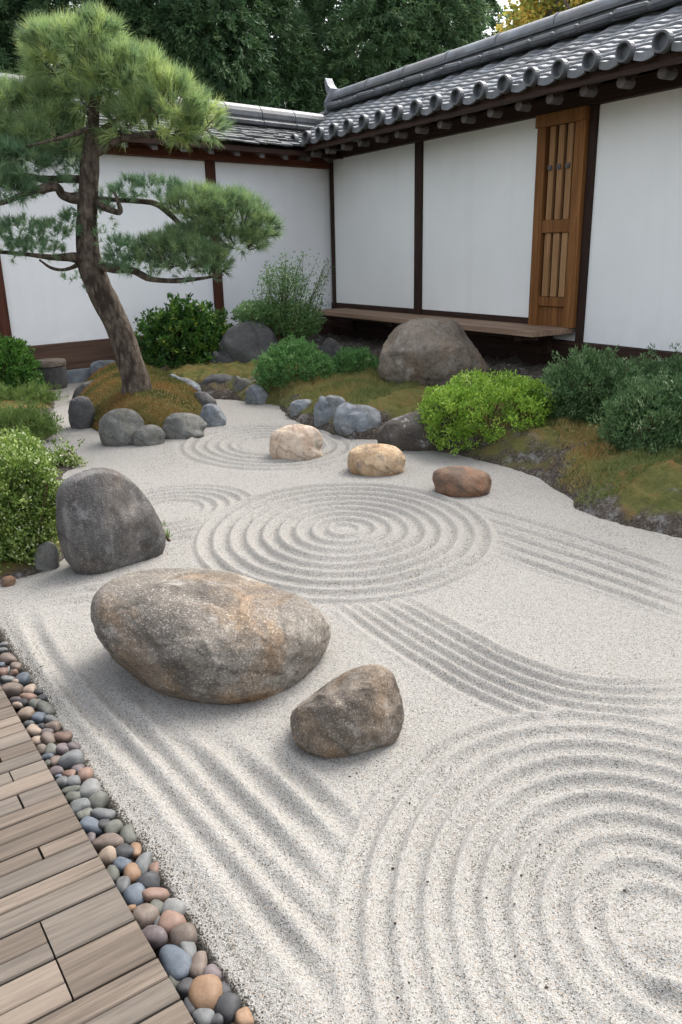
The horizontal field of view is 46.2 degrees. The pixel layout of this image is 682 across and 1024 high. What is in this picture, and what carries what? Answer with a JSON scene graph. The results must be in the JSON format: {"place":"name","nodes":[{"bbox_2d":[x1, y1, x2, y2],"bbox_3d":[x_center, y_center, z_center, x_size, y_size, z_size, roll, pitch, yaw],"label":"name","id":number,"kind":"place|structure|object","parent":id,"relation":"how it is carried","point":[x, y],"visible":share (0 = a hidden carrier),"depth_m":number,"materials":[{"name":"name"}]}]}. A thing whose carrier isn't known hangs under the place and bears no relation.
{"place":"outdoors","nodes":[
{"label":"outdoors","id":0,"kind":"place"},
{"bbox_2d":[0,398,73,583],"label":"side bed","id":1,"kind":"object","parent":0,"point":[16,570],"visible":0.12,"depth_m":4.08,"materials":[{"name":"plant"}]},
{"bbox_2d":[0,425,64,572],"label":"pale green bush","id":2,"kind":"object","parent":1,"relation":"on","point":[30,484],"visible":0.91,"depth_m":4.02,"materials":[{"name":"green plant"}]},
{"bbox_2d":[0,394,66,440],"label":"groundcover","id":3,"kind":"object","parent":1,"relation":"on","point":[40,424],"visible":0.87,"depth_m":6.84,"materials":[{"name":"green plant"}]},
{"bbox_2d":[0,375,68,403],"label":"groundcover","id":4,"kind":"object","parent":1,"relation":"on","point":[43,395],"visible":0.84,"depth_m":8.48,"materials":[{"name":"green plant"}]},
{"bbox_2d":[35,437,87,466],"bbox_3d":[-2.095,-0.448,6.025,0.357,0.279,0.367,-15,23,-37],"label":"leafy sprig","id":5,"kind":"object","parent":1,"relation":"on","point":[68,458],"visible":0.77,"depth_m":6.00,"materials":[{"name":"green plant"}]},
{"bbox_2d":[69,0,519,56],"label":"sky","id":6,"kind":"structure","parent":0,"point":[501,2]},
{"bbox_2d":[0,381,681,1023],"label":"gravel","id":7,"kind":"structure","parent":0,"point":[354,951],"depth_m":2.54,"materials":[{"name":"gravel"}]},
{"bbox_2d":[1,575,15,586],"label":"stone","id":8,"kind":"object","parent":7,"relation":"on","point":[8,581],"visible":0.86,"depth_m":3.86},
{"bbox_2d":[0,333,44,395],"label":"boxwood bush","id":9,"kind":"object","parent":7,"relation":"on","point":[15,353],"visible":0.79,"depth_m":8.82,"materials":[{"name":"green plant"}]},
{"bbox_2d":[36,700,55,715],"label":"pebble","id":10,"kind":"object","parent":7,"relation":"on","point":[46,708],"visible":0.77,"depth_m":2.77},
{"bbox_2d":[34,541,59,570],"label":"stone","id":11,"kind":"object","parent":7,"relation":"on","point":[47,556],"visible":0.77,"depth_m":4.03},
{"bbox_2d":[34,358,67,389],"bbox_3d":[-3.523,-1.667,9.723,0.390,0.372,0.388,-1,18,0],"label":"stone basin","id":12,"kind":"object","parent":7,"relation":"on","point":[54,369],"visible":0.73,"depth_m":9.58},
{"bbox_2d":[68,396,95,428],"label":"stone","id":13,"kind":"object","parent":7,"relation":"on","point":[81,411],"visible":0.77,"depth_m":7.36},
{"bbox_2d":[72,380,92,398],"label":"stone","id":14,"kind":"object","parent":7,"relation":"on","point":[78,390],"visible":0.22,"depth_m":8.70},
{"bbox_2d":[56,467,165,574],"bbox_3d":[-1.173,0.049,4.097,0.547,0.581,0.278,-18,24,-41],"label":"standing stone","id":15,"kind":"object","parent":7,"relation":"on","point":[107,520],"visible":0.88,"depth_m":3.96,"materials":[{"name":"stone"}]},
{"bbox_2d":[98,408,144,446],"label":"stone","id":16,"kind":"object","parent":7,"relation":"on","point":[119,427],"visible":0.75,"depth_m":6.64,"materials":[{"name":"stone"}]},
{"bbox_2d":[120,823,136,844],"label":"pebble","id":17,"kind":"object","parent":7,"relation":"on","point":[127,834],"visible":0.85,"depth_m":2.15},
{"bbox_2d":[135,851,151,874],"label":"pebble","id":18,"kind":"object","parent":7,"relation":"on","point":[143,861],"visible":0.75,"depth_m":2.05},
{"bbox_2d":[132,424,164,445],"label":"stone","id":19,"kind":"object","parent":7,"relation":"on","point":[149,435],"visible":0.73,"depth_m":6.66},
{"bbox_2d":[0,73,342,383],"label":"garden wall","id":20,"kind":"structure","parent":7,"relation":"on","point":[45,312],"depth_m":10.59,"materials":[{"name":"white paint"}]},
{"bbox_2d":[162,412,206,438],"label":"stone","id":21,"kind":"object","parent":7,"relation":"on","point":[181,425],"visible":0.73,"depth_m":6.88,"materials":[{"name":"stone"}]},
{"bbox_2d":[170,374,200,391],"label":"stone","id":22,"kind":"object","parent":7,"relation":"on","point":[196,386],"visible":0.27,"depth_m":8.74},
{"bbox_2d":[193,391,216,406],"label":"stone","id":23,"kind":"object","parent":7,"relation":"on","point":[204,398],"visible":0.35,"depth_m":7.97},
{"bbox_2d":[90,568,330,703],"bbox_3d":[-0.492,0.465,3.069,0.908,0.479,0.736,-1,18,0],"label":"boulder","id":24,"kind":"object","parent":7,"relation":"on","point":[208,636],"visible":0.94,"depth_m":2.81,"materials":[{"name":"stone"}]},
{"bbox_2d":[200,403,226,426],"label":"stone","id":25,"kind":"object","parent":7,"relation":"on","point":[211,415],"visible":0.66,"depth_m":7.34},
{"bbox_2d":[203,374,234,383],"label":"stone","id":26,"kind":"object","parent":7,"relation":"on","point":[219,378],"visible":0.37,"depth_m":8.93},
{"bbox_2d":[210,351,232,363],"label":"stone","id":27,"kind":"object","parent":7,"relation":"on","point":[222,358],"visible":0.26,"depth_m":9.78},
{"bbox_2d":[232,375,251,391],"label":"stone","id":28,"kind":"object","parent":7,"relation":"on","point":[239,384],"visible":0.34,"depth_m":8.74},
{"bbox_2d":[245,384,268,404],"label":"stone","id":29,"kind":"object","parent":7,"relation":"on","point":[255,394],"visible":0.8,"depth_m":8.38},
{"bbox_2d":[269,424,322,460],"bbox_3d":[-0.348,-0.494,6.203,0.421,0.377,0.315,-1,18,0],"label":"stone","id":30,"kind":"object","parent":7,"relation":"on","point":[298,442],"visible":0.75,"depth_m":6.08,"materials":[{"name":"beige stone"}]},
{"bbox_2d":[289,399,311,416],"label":"stone","id":31,"kind":"object","parent":7,"relation":"on","point":[296,406],"visible":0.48,"depth_m":7.60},
{"bbox_2d":[314,395,345,426],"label":"stone","id":32,"kind":"object","parent":7,"relation":"on","point":[325,409],"visible":0.55,"depth_m":7.09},
{"bbox_2d":[290,664,403,758],"bbox_3d":[0.021,0.647,2.578,0.370,0.292,0.277,-1,18,0],"label":"boulder","id":33,"kind":"object","parent":7,"relation":"on","point":[356,710],"visible":0.96,"depth_m":2.49,"materials":[{"name":"brown stone"}]},
{"bbox_2d":[333,402,380,435],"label":"stone","id":34,"kind":"object","parent":7,"relation":"on","point":[349,418],"visible":0.66,"depth_m":6.78,"materials":[{"name":"stone"}]},
{"bbox_2d":[347,443,405,476],"bbox_3d":[0.255,-0.344,5.740,0.418,0.295,0.338,-1,18,0],"label":"stone","id":35,"kind":"object","parent":7,"relation":"on","point":[374,459],"visible":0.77,"depth_m":5.61,"materials":[{"name":"beige stone"}]},
{"bbox_2d":[376,405,455,450],"bbox_3d":[0.617,-0.641,6.504,0.670,0.447,0.550,-1,18,0],"label":"stone","id":36,"kind":"object","parent":7,"relation":"on","point":[406,432],"visible":0.4,"depth_m":6.27,"materials":[{"name":"stone"}]},
{"bbox_2d":[432,466,491,496],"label":"stone","id":37,"kind":"object","parent":7,"relation":"on","point":[456,481],"visible":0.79,"depth_m":5.10,"materials":[{"name":"stone"}]},
{"bbox_2d":[142,333,681,537],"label":"planting bed","id":38,"kind":"object","parent":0,"point":[649,498],"visible":0.26,"depth_m":5.82,"materials":[{"name":"plant"}]},
{"bbox_2d":[82,364,201,430],"bbox_3d":[-2.196,-1.314,8.642,1.479,0.412,3.815,-6,19,-15],"label":"moss mound","id":39,"kind":"object","parent":38,"relation":"on","point":[161,418],"visible":0.34,"depth_m":7.37,"materials":[{"name":"plant"}]},
{"bbox_2d":[89,360,114,376],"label":"stone","id":40,"kind":"object","parent":39,"relation":"on","point":[95,366],"visible":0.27,"depth_m":10.06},
{"bbox_2d":[77,361,202,428],"bbox_3d":[-2.219,-1.358,8.622,1.369,0.375,3.688,-8,19,-19],"label":"moss","id":41,"kind":"object","parent":39,"relation":"on","point":[166,376],"visible":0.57,"depth_m":7.86,"materials":[{"name":"plant"}]},
{"bbox_2d":[0,0,287,393],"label":"pine tree","id":42,"kind":"object","parent":39,"relation":"on","point":[39,97],"visible":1,"depth_m":6.84,"materials":[{"name":"green plant"}]},
{"bbox_2d":[133,292,236,368],"bbox_3d":[-1.980,-2.167,10.036,1.421,1.165,1.180,-1,18,0],"label":"azalea bush","id":43,"kind":"object","parent":38,"relation":"on","point":[196,329],"visible":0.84,"depth_m":9.82,"materials":[{"name":"green plant"}]},
{"bbox_2d":[219,321,278,362],"bbox_3d":[-1.149,-2.009,10.018,0.753,0.762,0.611,-1,18,0],"label":"boulder","id":44,"kind":"object","parent":38,"relation":"on","point":[245,342],"visible":0.56,"depth_m":9.76,"materials":[{"name":"grey stone"}]},
{"bbox_2d":[230,249,333,344],"bbox_3d":[-0.737,-2.524,9.960,1.352,1.448,1.270,-1,18,0],"label":"wispy shrub","id":45,"kind":"object","parent":38,"relation":"on","point":[283,318],"visible":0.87,"depth_m":9.89,"materials":[{"name":"green plant"}]},
{"bbox_2d":[250,332,337,392],"bbox_3d":[-0.506,-1.593,8.565,0.946,0.641,0.807,-1,18,0],"label":"rounded shrub","id":46,"kind":"object","parent":38,"relation":"on","point":[272,365],"visible":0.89,"depth_m":8.43,"materials":[{"name":"green plant"}]},
{"bbox_2d":[320,338,340,355],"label":"stone","id":47,"kind":"object","parent":38,"relation":"on","point":[331,346],"visible":0.37,"depth_m":9.96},
{"bbox_2d":[272,357,420,422],"bbox_3d":[0.148,-1.345,8.411,1.726,0.316,3.108,9,21,28],"label":"dry moss","id":48,"kind":"object","parent":38,"relation":"on","point":[363,400],"visible":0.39,"depth_m":7.90,"materials":[{"name":"green plant"}]},
{"bbox_2d":[328,346,378,374],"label":"rounded shrub","id":49,"kind":"object","parent":38,"relation":"on","point":[350,359],"visible":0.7,"depth_m":8.80,"materials":[{"name":"green plant"}]},
{"bbox_2d":[378,318,488,385],"bbox_3d":[0.948,-1.552,8.206,1.141,0.853,0.900,-1,18,0],"label":"boulder","id":50,"kind":"object","parent":38,"relation":"on","point":[431,351],"visible":0.72,"depth_m":7.88,"materials":[{"name":"stone"}]},
{"bbox_2d":[415,367,564,455],"bbox_3d":[1.155,-0.813,6.269,1.164,0.598,0.998,-1,18,0],"label":"lime shrub","id":51,"kind":"object","parent":38,"relation":"on","point":[453,396],"visible":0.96,"depth_m":6.08,"materials":[{"name":"green plant"}]},
{"bbox_2d":[529,343,643,422],"bbox_3d":[1.887,-0.976,6.154,0.881,0.666,0.694,5,19,18],"label":"grey green shrub","id":52,"kind":"object","parent":38,"relation":"on","point":[582,384],"visible":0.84,"depth_m":6.02,"materials":[{"name":"green plant"}]},
{"bbox_2d":[544,412,681,507],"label":"dry grass","id":53,"kind":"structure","parent":38,"relation":"on","point":[583,428],"depth_m":5.13,"materials":[{"name":"plant"}]},
{"bbox_2d":[586,365,681,456],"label":"grey green shrub","id":54,"kind":"object","parent":38,"relation":"on","point":[659,407],"visible":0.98,"depth_m":5.28,"materials":[{"name":"green plant"}]},
{"bbox_2d":[619,343,681,386],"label":"grey green shrub","id":55,"kind":"object","parent":38,"relation":"on","point":[656,365],"visible":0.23,"depth_m":6.57,"materials":[{"name":"green plant"}]},
{"label":"ground","id":56,"kind":"structure","parent":0,"visible":0},
{"bbox_2d":[0,0,27,74],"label":"evergreen tree","id":57,"kind":"object","parent":56,"relation":"on","point":[7,61],"visible":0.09,"depth_m":15.95,"materials":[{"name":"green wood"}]},
{"bbox_2d":[0,0,80,74],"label":"evergreen tree","id":58,"kind":"object","parent":56,"relation":"on","point":[20,3],"visible":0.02,"depth_m":16.36,"materials":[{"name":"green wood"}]},
{"bbox_2d":[14,0,158,83],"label":"evergreen tree","id":59,"kind":"object","parent":56,"relation":"on","point":[46,4],"visible":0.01,"depth_m":15.61,"materials":[{"name":"green plant"}]},
{"bbox_2d":[0,686,194,1023],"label":"wooden deck","id":60,"kind":"structure","parent":56,"relation":"on","point":[75,947],"depth_m":1.80,"materials":[{"name":"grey wood"}]},
{"bbox_2d":[0,654,234,1023],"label":"pebble channel","id":61,"kind":"object","parent":56,"relation":"on","point":[156,951],"depth_m":2.07,"materials":[{"name":"stone"}]},
{"bbox_2d":[0,652,16,665],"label":"pebble","id":62,"kind":"object","parent":61,"relation":"on","point":[7,658],"visible":0.83,"depth_m":3.11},
{"bbox_2d":[1,682,23,698],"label":"pebble","id":63,"kind":"object","parent":61,"relation":"on","point":[11,689],"visible":0.71,"depth_m":2.88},
{"bbox_2d":[14,672,30,685],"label":"pebble","id":64,"kind":"object","parent":61,"relation":"on","point":[23,678],"visible":0.87,"depth_m":2.97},
{"bbox_2d":[17,707,34,721],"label":"pebble","id":65,"kind":"object","parent":61,"relation":"on","point":[24,714],"visible":0.72,"depth_m":2.73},
{"bbox_2d":[26,724,41,736],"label":"pebble","id":66,"kind":"object","parent":61,"relation":"on","point":[32,730],"visible":0.74,"depth_m":2.64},
{"bbox_2d":[40,731,55,745],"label":"pebble","id":67,"kind":"object","parent":61,"relation":"on","point":[46,737],"visible":0.71,"depth_m":2.58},
{"bbox_2d":[56,743,68,754],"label":"pebble","id":68,"kind":"object","parent":61,"relation":"on","point":[62,748],"visible":0.88,"depth_m":2.53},
{"bbox_2d":[54,731,72,742],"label":"pebble","id":69,"kind":"object","parent":61,"relation":"on","point":[63,736],"visible":1,"depth_m":2.60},
{"bbox_2d":[58,749,84,769],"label":"pebble","id":70,"kind":"object","parent":61,"relation":"on","point":[68,760],"visible":0.83,"depth_m":2.47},
{"bbox_2d":[79,778,100,797],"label":"pebble","id":71,"kind":"object","parent":61,"relation":"on","point":[88,788],"visible":0.73,"depth_m":2.33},
{"bbox_2d":[0,666,189,999],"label":"pebble bedding","id":72,"kind":"object","parent":61,"relation":"on","point":[121,874],"visible":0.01,"depth_m":2.82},
{"bbox_2d":[31,712,45,723],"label":"pebble","id":73,"kind":"object","parent":72,"relation":"on","point":[37,717],"visible":0.87,"depth_m":2.71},
{"bbox_2d":[64,791,81,804],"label":"pebble","id":74,"kind":"object","parent":72,"relation":"on","point":[70,796],"visible":0.64,"depth_m":2.31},
{"bbox_2d":[66,775,80,786],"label":"pebble","id":75,"kind":"object","parent":72,"relation":"on","point":[72,780],"visible":0.81,"depth_m":2.38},
{"bbox_2d":[70,798,90,814],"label":"pebble","id":76,"kind":"object","parent":72,"relation":"on","point":[78,805],"visible":0.59,"depth_m":2.27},
{"bbox_2d":[77,767,92,783],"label":"pebble","id":77,"kind":"object","parent":72,"relation":"on","point":[85,773],"visible":0.84,"depth_m":2.41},
{"bbox_2d":[79,816,103,835],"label":"pebble","id":78,"kind":"object","parent":72,"relation":"on","point":[88,824],"visible":0.75,"depth_m":2.18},
{"bbox_2d":[88,791,108,808],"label":"pebble","id":79,"kind":"object","parent":72,"relation":"on","point":[98,799],"visible":0.77,"depth_m":2.29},
{"bbox_2d":[90,808,115,819],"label":"pebble","id":80,"kind":"object","parent":72,"relation":"on","point":[100,813],"visible":0.91,"depth_m":2.23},
{"bbox_2d":[98,846,116,868],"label":"pebble","id":81,"kind":"object","parent":72,"relation":"on","point":[107,855],"visible":0.67,"depth_m":2.07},
{"bbox_2d":[92,833,123,852],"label":"pebble","id":82,"kind":"object","parent":72,"relation":"on","point":[103,841],"visible":0.63,"depth_m":2.12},
{"bbox_2d":[103,819,122,834],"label":"pebble","id":83,"kind":"object","parent":72,"relation":"on","point":[114,826],"visible":0.64,"depth_m":2.18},
{"bbox_2d":[112,857,131,872],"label":"pebble","id":84,"kind":"object","parent":72,"relation":"on","point":[120,863],"visible":0.76,"depth_m":2.05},
{"bbox_2d":[115,843,133,858],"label":"pebble","id":85,"kind":"object","parent":72,"relation":"on","point":[125,850],"visible":0.82,"depth_m":2.08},
{"bbox_2d":[123,882,144,905],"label":"pebble","id":86,"kind":"object","parent":72,"relation":"on","point":[132,893],"visible":0.69,"depth_m":1.94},
{"bbox_2d":[159,944,191,979],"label":"pebble","id":87,"kind":"object","parent":72,"relation":"on","point":[175,961],"visible":0.87,"depth_m":1.75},
{"bbox_2d":[189,950,206,978],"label":"pebble","id":88,"kind":"object","parent":72,"relation":"on","point":[198,963],"visible":0.89,"depth_m":1.75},
{"bbox_2d":[192,1008,214,1023],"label":"pebble","id":89,"kind":"object","parent":72,"relation":"on","point":[202,1015],"visible":0.96,"depth_m":1.63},
{"bbox_2d":[107,865,119,882],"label":"pebble","id":90,"kind":"object","parent":61,"relation":"on","point":[113,872],"visible":0.56,"depth_m":2.02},
{"bbox_2d":[115,876,130,896],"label":"pebble","id":91,"kind":"object","parent":61,"relation":"on","point":[123,883],"visible":0.73,"depth_m":1.98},
{"bbox_2d":[123,863,140,883],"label":"pebble","id":92,"kind":"object","parent":61,"relation":"on","point":[132,871],"visible":0.82,"depth_m":2.02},
{"bbox_2d":[132,903,159,929],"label":"pebble","id":93,"kind":"object","parent":61,"relation":"on","point":[145,914],"visible":0.68,"depth_m":1.88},
{"bbox_2d":[136,871,159,888],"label":"pebble","id":94,"kind":"object","parent":61,"relation":"on","point":[149,879],"visible":0.71,"depth_m":1.99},
{"bbox_2d":[142,925,167,949],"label":"pebble","id":95,"kind":"object","parent":61,"relation":"on","point":[156,936],"visible":0.75,"depth_m":1.82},
{"bbox_2d":[142,887,169,902],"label":"pebble","id":96,"kind":"object","parent":61,"relation":"on","point":[150,894],"visible":0.85,"depth_m":1.95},
{"bbox_2d":[158,910,185,937],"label":"pebble","id":97,"kind":"object","parent":61,"relation":"on","point":[169,921],"visible":0.66,"depth_m":1.86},
{"bbox_2d":[161,898,186,914],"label":"pebble","id":98,"kind":"object","parent":61,"relation":"on","point":[176,905],"visible":0.7,"depth_m":1.90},
{"bbox_2d":[169,922,196,946],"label":"pebble","id":99,"kind":"object","parent":61,"relation":"on","point":[181,932],"visible":0.81,"depth_m":1.82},
{"bbox_2d":[176,977,192,999],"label":"pebble","id":100,"kind":"object","parent":61,"relation":"on","point":[183,986],"visible":0.7,"depth_m":1.69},
{"bbox_2d":[179,941,196,958],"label":"pebble","id":101,"kind":"object","parent":61,"relation":"on","point":[190,948],"visible":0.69,"depth_m":1.79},
{"bbox_2d":[188,974,222,1010],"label":"pebble","id":102,"kind":"object","parent":61,"relation":"on","point":[204,991],"visible":0.74,"depth_m":1.68,"materials":[{"name":"stone"}]},
{"bbox_2d":[203,964,221,979],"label":"pebble","id":103,"kind":"object","parent":61,"relation":"on","point":[212,969],"visible":0.59,"depth_m":1.73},
{"bbox_2d":[214,992,240,1023],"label":"pebble","id":104,"kind":"object","parent":61,"relation":"on","point":[227,1006],"visible":0.91,"depth_m":1.65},
{"bbox_2d":[235,1006,253,1023],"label":"pebble","id":105,"kind":"object","parent":61,"relation":"on","point":[243,1015],"visible":1,"depth_m":1.63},
{"bbox_2d":[86,0,222,87],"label":"evergreen tree","id":106,"kind":"object","parent":56,"relation":"on","point":[139,8],"visible":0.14,"depth_m":15.78,"materials":[{"name":"green plant"}]},
{"bbox_2d":[138,0,282,108],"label":"evergreen tree","id":107,"kind":"object","parent":56,"relation":"on","point":[202,16],"visible":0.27,"depth_m":15.67,"materials":[{"name":"plant"}]},
{"bbox_2d":[213,0,326,112],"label":"evergreen tree","id":108,"kind":"object","parent":56,"relation":"on","point":[302,85],"visible":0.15,"depth_m":16.95,"materials":[{"name":"plant"}]},
{"bbox_2d":[269,0,361,111],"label":"evergreen tree","id":109,"kind":"object","parent":56,"relation":"on","point":[319,12],"visible":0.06,"depth_m":18.31,"materials":[{"name":"plant"}]},
{"bbox_2d":[318,0,437,141],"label":"evergreen tree","id":110,"kind":"object","parent":56,"relation":"on","point":[367,17],"visible":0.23,"depth_m":17.56,"materials":[{"name":"plant"}]},
{"bbox_2d":[377,0,493,70],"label":"evergreen tree","id":111,"kind":"object","parent":56,"relation":"on","point":[467,29],"visible":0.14,"depth_m":17.87,"materials":[{"name":"plant"}]},
{"bbox_2d":[450,0,511,47],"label":"evergreen tree","id":112,"kind":"object","parent":56,"relation":"on","point":[497,9],"visible":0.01,"depth_m":19.40,"materials":[{"name":"plant"}]},
{"bbox_2d":[291,0,681,369],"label":"plastered building","id":113,"kind":"structure","parent":56,"relation":"on","point":[517,191],"depth_m":8.82,"materials":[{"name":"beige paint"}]},
{"bbox_2d":[528,105,590,327],"bbox_3d":[2.324,-3.094,8.559,0.140,2.159,0.691,-12,21,-29],"label":"lattice door","id":114,"kind":"structure","parent":113,"relation":"in","point":[562,136],"depth_m":8.50,"materials":[{"name":"brown wood"}]},
{"bbox_2d":[494,0,594,34],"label":"autumn tree","id":115,"kind":"object","parent":56,"relation":"on","point":[524,12],"visible":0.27,"depth_m":14.65,"materials":[{"name":"yellow plant"}]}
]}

